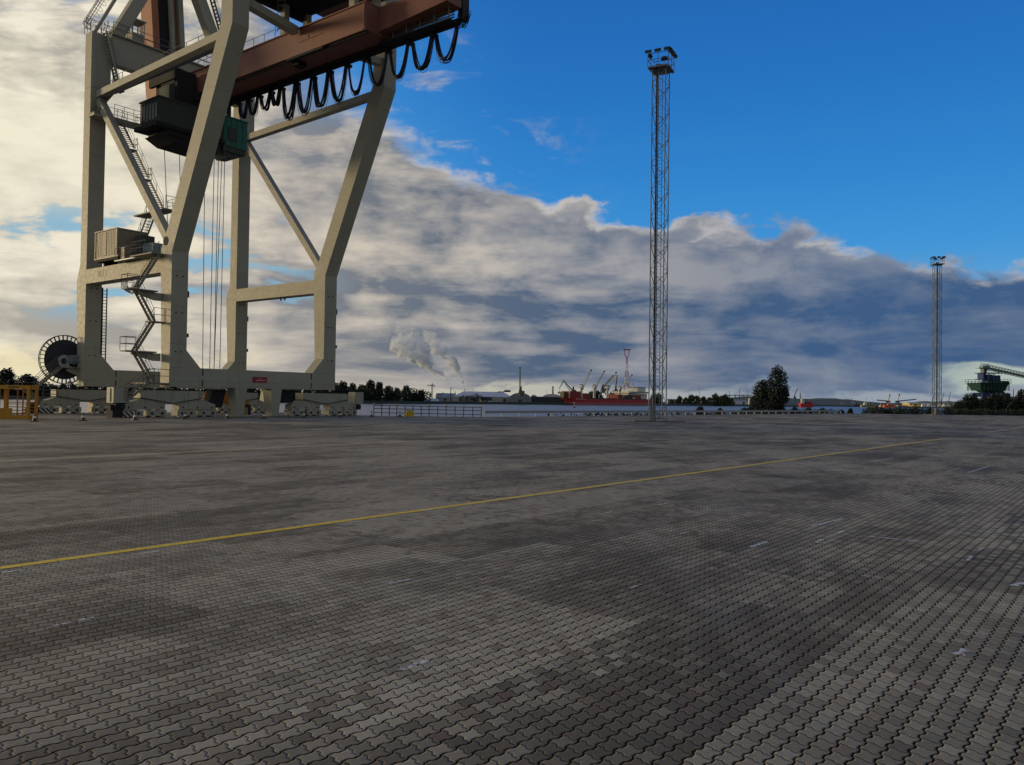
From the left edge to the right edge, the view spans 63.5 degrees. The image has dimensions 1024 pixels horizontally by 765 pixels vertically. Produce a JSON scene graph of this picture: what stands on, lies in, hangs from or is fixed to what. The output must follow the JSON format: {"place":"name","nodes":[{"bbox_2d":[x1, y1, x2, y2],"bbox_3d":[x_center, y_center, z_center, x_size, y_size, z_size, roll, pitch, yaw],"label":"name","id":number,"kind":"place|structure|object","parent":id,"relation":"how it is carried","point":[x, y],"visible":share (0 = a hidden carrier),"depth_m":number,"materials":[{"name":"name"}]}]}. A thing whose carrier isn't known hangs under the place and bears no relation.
{"place":"outdoors","nodes":[
{"label":"outdoors","id":0,"kind":"place"},
{"bbox_2d":[202,392,250,414],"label":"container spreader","id":1,"kind":"object","parent":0,"point":[247,409],"visible":0.14,"depth_m":77.34,"materials":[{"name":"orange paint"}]},
{"bbox_2d":[0,396,814,406],"bbox_3d":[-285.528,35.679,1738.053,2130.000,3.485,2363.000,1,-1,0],"label":"river bank","id":2,"kind":"structure","parent":0,"point":[395,402],"depth_m":796.39,"materials":[{"name":"grey"}]},
{"bbox_2d":[0,367,17,395],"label":"tree","id":3,"kind":"object","parent":2,"relation":"on","point":[7,375],"visible":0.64,"depth_m":655.45,"materials":[{"name":"green plant"}]},
{"bbox_2d":[14,373,34,395],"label":"tree","id":4,"kind":"object","parent":2,"relation":"on","point":[26,379],"visible":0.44,"depth_m":654.76,"materials":[{"name":"green plant"}]},
{"bbox_2d":[0,381,431,400],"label":"wood undergrowth","id":5,"kind":"object","parent":2,"relation":"on","point":[387,392],"visible":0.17,"depth_m":661.37,"materials":[{"name":"green plant"}]},
{"bbox_2d":[335,380,348,400],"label":"tree","id":6,"kind":"object","parent":2,"relation":"on","point":[343,386],"visible":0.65,"depth_m":662.52,"materials":[{"name":"green plant"}]},
{"bbox_2d":[362,379,375,400],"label":"tree","id":7,"kind":"object","parent":2,"relation":"on","point":[369,384],"visible":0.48,"depth_m":707.90,"materials":[{"name":"green plant"}]},
{"bbox_2d":[372,381,384,400],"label":"tree","id":8,"kind":"object","parent":2,"relation":"on","point":[379,392],"visible":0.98,"depth_m":690.55,"materials":[{"name":"green plant"}]},
{"bbox_2d":[384,385,394,400],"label":"tree","id":9,"kind":"object","parent":2,"relation":"on","point":[387,387],"visible":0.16,"depth_m":746.72,"materials":[{"name":"green plant"}]},
{"bbox_2d":[401,385,408,399],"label":"tree","id":10,"kind":"object","parent":2,"relation":"on","point":[405,387],"visible":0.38,"depth_m":753.42,"materials":[{"name":"green plant"}]},
{"bbox_2d":[409,392,419,400],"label":"tree","id":11,"kind":"object","parent":2,"relation":"on","point":[415,397],"visible":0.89,"depth_m":740.75,"materials":[{"name":"green plant"}]},
{"bbox_2d":[418,390,426,400],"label":"tree","id":12,"kind":"object","parent":2,"relation":"on","point":[422,396],"visible":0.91,"depth_m":749.18,"materials":[{"name":"green plant"}]},
{"bbox_2d":[435,393,455,400],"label":"grey shed","id":13,"kind":"structure","parent":2,"relation":"on","point":[444,397],"depth_m":932.29,"materials":[{"name":"grey metal"}]},
{"bbox_2d":[460,393,484,401],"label":"dark thicket","id":14,"kind":"object","parent":2,"relation":"on","point":[471,398],"visible":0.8,"depth_m":843.29,"materials":[{"name":"green plant"}]},
{"bbox_2d":[453,391,509,401],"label":"white warehouse","id":15,"kind":"structure","parent":2,"relation":"on","point":[499,396],"depth_m":908.36,"materials":[{"name":"white metal"}]},
{"bbox_2d":[479,397,492,401],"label":"riverside house","id":16,"kind":"structure","parent":2,"relation":"on","point":[488,399],"depth_m":851.34,"materials":[{"name":"white paint"}]},
{"bbox_2d":[509,393,531,401],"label":"arched hall","id":17,"kind":"structure","parent":2,"relation":"on","point":[512,397],"depth_m":861.50,"materials":[{"name":"grey metal"}]},
{"bbox_2d":[516,367,525,401],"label":"dock crane","id":18,"kind":"object","parent":2,"relation":"on","point":[521,392],"visible":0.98,"depth_m":848.83,"materials":[{"name":"green paint"}]},
{"bbox_2d":[531,396,563,402],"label":"dark shed","id":19,"kind":"structure","parent":2,"relation":"on","point":[548,399],"depth_m":884.82,"materials":[{"name":"black metal"}]},
{"bbox_2d":[542,394,559,396],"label":"white roofed shed","id":20,"kind":"structure","parent":2,"relation":"on","point":[551,395],"depth_m":934.51,"materials":[{"name":"white metal"}]},
{"bbox_2d":[595,390,603,397],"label":"autumn tree","id":21,"kind":"object","parent":2,"relation":"on","point":[597,394],"visible":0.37,"depth_m":1112.44,"materials":[{"name":"green plant"}]},
{"bbox_2d":[623,348,630,390],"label":"tower","id":22,"kind":"structure","parent":2,"relation":"on","point":[626,367],"depth_m":1701.04,"materials":[{"name":"grey metal"}]},
{"bbox_2d":[654,393,663,403],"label":"autumn tree","id":23,"kind":"object","parent":2,"relation":"on","point":[657,398],"visible":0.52,"depth_m":1111.06,"materials":[{"name":"green plant"}]},
{"bbox_2d":[675,395,682,403],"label":"autumn tree","id":24,"kind":"object","parent":2,"relation":"on","point":[679,400],"visible":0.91,"depth_m":1092.83,"materials":[{"name":"green plant"}]},
{"bbox_2d":[682,397,687,403],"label":"autumn tree","id":25,"kind":"object","parent":2,"relation":"on","point":[685,399],"visible":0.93,"depth_m":1093.48,"materials":[{"name":"green plant"}]},
{"bbox_2d":[686,394,694,403],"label":"autumn tree","id":26,"kind":"object","parent":2,"relation":"on","point":[691,398],"visible":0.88,"depth_m":1092.61,"materials":[{"name":"green plant"}]},
{"bbox_2d":[693,395,701,403],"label":"autumn tree","id":27,"kind":"object","parent":2,"relation":"on","point":[697,399],"visible":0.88,"depth_m":1091.88,"materials":[{"name":"green plant"}]},
{"bbox_2d":[701,396,707,403],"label":"autumn tree","id":28,"kind":"object","parent":2,"relation":"on","point":[703,399],"visible":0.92,"depth_m":1092.60,"materials":[{"name":"green plant"}]},
{"bbox_2d":[706,397,712,404],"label":"autumn tree","id":29,"kind":"object","parent":2,"relation":"on","point":[709,400],"visible":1,"depth_m":1093.52,"materials":[{"name":"green plant"}]},
{"bbox_2d":[711,393,720,405],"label":"autumn tree","id":30,"kind":"object","parent":2,"relation":"on","point":[715,398],"visible":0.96,"depth_m":1091.74,"materials":[{"name":"green plant"}]},
{"bbox_2d":[717,395,725,405],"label":"autumn tree","id":31,"kind":"object","parent":2,"relation":"on","point":[721,401],"visible":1,"depth_m":1091.77,"materials":[{"name":"green plant"}]},
{"bbox_2d":[722,394,730,405],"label":"autumn tree","id":32,"kind":"object","parent":2,"relation":"on","point":[727,402],"visible":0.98,"depth_m":1091.70,"materials":[{"name":"green plant"}]},
{"bbox_2d":[733,400,747,403],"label":"white terminal","id":33,"kind":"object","parent":2,"relation":"on","point":[740,401],"visible":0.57,"depth_m":1379.75,"materials":[{"name":"white"}]},
{"bbox_2d":[895,394,916,405],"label":"shore crane","id":34,"kind":"object","parent":2,"relation":"on","point":[897,401],"visible":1,"depth_m":1479.15,"materials":[{"name":"grey paint"}]},
{"bbox_2d":[902,402,920,405],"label":"ochre shed","id":35,"kind":"structure","parent":2,"relation":"on","point":[910,403],"depth_m":1560.31,"materials":[{"name":"beige"}]},
{"bbox_2d":[0,398,946,416],"bbox_3d":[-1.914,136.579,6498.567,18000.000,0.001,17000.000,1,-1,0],"label":"river water","id":36,"kind":"structure","parent":0,"point":[367,409],"depth_m":455.45,"materials":[{"name":"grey liquid"}]},
{"bbox_2d":[560,370,651,405],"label":"bulk carrier","id":37,"kind":"object","parent":36,"relation":"on","point":[634,396],"visible":0.98,"depth_m":909.92,"materials":[{"name":"red paint"}]},
{"bbox_2d":[559,380,575,390],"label":"dock crane","id":38,"kind":"object","parent":37,"relation":"on","point":[566,384],"visible":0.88,"depth_m":874.65,"materials":[{"name":"green paint"}]},
{"bbox_2d":[598,375,613,397],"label":"dock crane","id":39,"kind":"object","parent":37,"relation":"on","point":[602,389],"visible":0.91,"depth_m":983.88,"materials":[{"name":"grey paint"}]},
{"bbox_2d":[798,393,812,407],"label":"moored freighter","id":40,"kind":"object","parent":36,"relation":"on","point":[806,404],"visible":0.97,"depth_m":1075.78,"materials":[{"name":"red metal"}]},
{"bbox_2d":[860,403,876,406],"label":"tanker","id":41,"kind":"object","parent":36,"relation":"on","point":[864,405],"visible":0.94,"depth_m":1479.65,"materials":[{"name":"yellow paint"}]},
{"bbox_2d":[883,401,895,407],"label":"tug ship","id":42,"kind":"object","parent":36,"relation":"on","point":[888,405],"visible":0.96,"depth_m":1429.67},
{"bbox_2d":[0,412,1023,764],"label":"paved apron","id":43,"kind":"object","parent":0,"point":[534,630],"visible":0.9,"depth_m":7.77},
{"bbox_2d":[0,385,38,418],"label":"gangway frame","id":44,"kind":"object","parent":43,"relation":"on","point":[6,412],"visible":0.97,"depth_m":55.58,"materials":[{"name":"yellow paint"}]},
{"bbox_2d":[30,413,38,421],"bbox_3d":[-29.640,2.164,51.411,0.380,0.520,0.380,1,-1,-17],"label":"traffic cone","id":45,"kind":"object","parent":43,"relation":"on","point":[34,419],"visible":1,"depth_m":51.33,"materials":[{"name":"black paint"}]},
{"bbox_2d":[404,410,414,416],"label":"mooring block","id":46,"kind":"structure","parent":43,"relation":"on","point":[409,413],"depth_m":79.74,"materials":[{"name":"yellow paint"}]},
{"bbox_2d":[373,403,481,416],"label":"river fence","id":47,"kind":"object","parent":43,"relation":"on","point":[429,409],"visible":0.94,"depth_m":81.08,"materials":[{"name":"metal"}]},
{"bbox_2d":[0,439,938,568],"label":"yellow line","id":48,"kind":"object","parent":43,"relation":"on","point":[104,553],"visible":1,"depth_m":11.72,"materials":[{"name":"paint"}]},
{"bbox_2d":[2,459,1023,669],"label":"white scuff marks","id":49,"kind":"object","parent":43,"relation":"on","point":[955,653],"visible":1,"depth_m":8.42,"materials":[{"name":"white paint"}]},
{"bbox_2d":[5,427,1020,460],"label":"pale lines","id":50,"kind":"object","parent":43,"relation":"on","point":[240,449],"visible":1,"depth_m":26.26,"materials":[{"name":"white paint"}]},
{"bbox_2d":[632,46,684,422],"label":"light mast","id":51,"kind":"object","parent":43,"relation":"on","point":[656,70],"visible":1,"depth_m":72.53,"materials":[{"name":"metal"}]},
{"bbox_2d":[484,410,840,416],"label":"guard rail","id":52,"kind":"object","parent":43,"relation":"on","point":[646,411],"visible":0.85,"depth_m":104.75,"materials":[{"name":"metal"}]},
{"bbox_2d":[922,256,945,414],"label":"light mast","id":53,"kind":"object","parent":43,"relation":"on","point":[935,263],"visible":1,"depth_m":151.38,"materials":[{"name":"grey metal"}]},
{"bbox_2d":[0,0,1023,402],"label":"sky","id":54,"kind":"structure","parent":0,"point":[822,153],"materials":[{"name":"blue"}]},
{"bbox_2d":[730,396,954,405],"bbox_3d":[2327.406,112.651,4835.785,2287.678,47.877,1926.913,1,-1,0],"label":"wooded hills","id":55,"kind":"structure","parent":0,"point":[830,401],"depth_m":4621.52,"materials":[{"name":"green plant"}]},
{"bbox_2d":[748,403,950,407],"bbox_3d":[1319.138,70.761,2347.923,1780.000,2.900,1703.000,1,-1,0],"label":"harbour bank","id":56,"kind":"structure","parent":0,"point":[857,406],"depth_m":1594.72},
{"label":"grass shore","id":57,"kind":"structure","parent":0,"visible":0},
{"bbox_2d":[696,405,705,414],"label":"bush","id":58,"kind":"object","parent":57,"relation":"on","point":[700,408],"visible":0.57,"depth_m":117.64,"materials":[{"name":"green plant"}]},
{"bbox_2d":[748,379,775,413],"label":"broadleaf tree","id":59,"kind":"object","parent":57,"relation":"on","point":[760,394],"visible":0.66,"depth_m":143.36,"materials":[{"name":"green plant"}]},
{"bbox_2d":[761,365,789,413],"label":"broadleaf tree","id":60,"kind":"object","parent":57,"relation":"on","point":[779,398],"visible":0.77,"depth_m":141.29,"materials":[{"name":"green plant"}]},
{"bbox_2d":[548,406,1023,415],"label":"shore scrub","id":61,"kind":"object","parent":57,"relation":"on","point":[905,410],"visible":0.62,"depth_m":160.07,"materials":[{"name":"green plant"}]},
{"bbox_2d":[951,400,965,412],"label":"bush","id":62,"kind":"object","parent":57,"relation":"on","point":[958,404],"visible":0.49,"depth_m":165.58,"materials":[{"name":"green plant"}]},
{"bbox_2d":[960,393,981,414],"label":"bush","id":63,"kind":"object","parent":57,"relation":"on","point":[971,402],"visible":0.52,"depth_m":167.24,"materials":[{"name":"green plant"}]},
{"bbox_2d":[977,396,990,414],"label":"bush","id":64,"kind":"object","parent":57,"relation":"on","point":[984,402],"visible":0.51,"depth_m":171.21,"materials":[{"name":"green plant"}]},
{"bbox_2d":[965,366,1009,398],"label":"hopper tower","id":65,"kind":"structure","parent":57,"relation":"on","point":[989,384],"depth_m":259.84,"materials":[{"name":"green metal"}]},
{"bbox_2d":[982,364,1023,377],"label":"conveyor gallery","id":66,"kind":"object","parent":65,"relation":"attached to","point":[1007,372],"visible":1,"depth_m":261.22,"materials":[{"name":"grey metal"}]},
{"bbox_2d":[986,393,1006,415],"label":"bush","id":67,"kind":"object","parent":57,"relation":"on","point":[996,402],"visible":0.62,"depth_m":170.86,"materials":[{"name":"green plant"}]},
{"bbox_2d":[999,392,1013,412],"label":"bush","id":68,"kind":"object","parent":57,"relation":"on","point":[1007,398],"visible":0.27,"depth_m":175.11,"materials":[{"name":"green plant"}]},
{"bbox_2d":[1006,389,1023,414],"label":"bush","id":69,"kind":"object","parent":57,"relation":"on","point":[1018,401],"visible":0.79,"depth_m":166.06,"materials":[{"name":"green plant"}]},
{"label":"crane rails","id":70,"kind":"structure","parent":0,"visible":0},
{"bbox_2d":[15,0,470,416],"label":"gantry crane","id":71,"kind":"object","parent":70,"relation":"on","point":[187,104],"visible":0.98,"depth_m":73.22,"materials":[{"name":"beige paint"}]}
]}

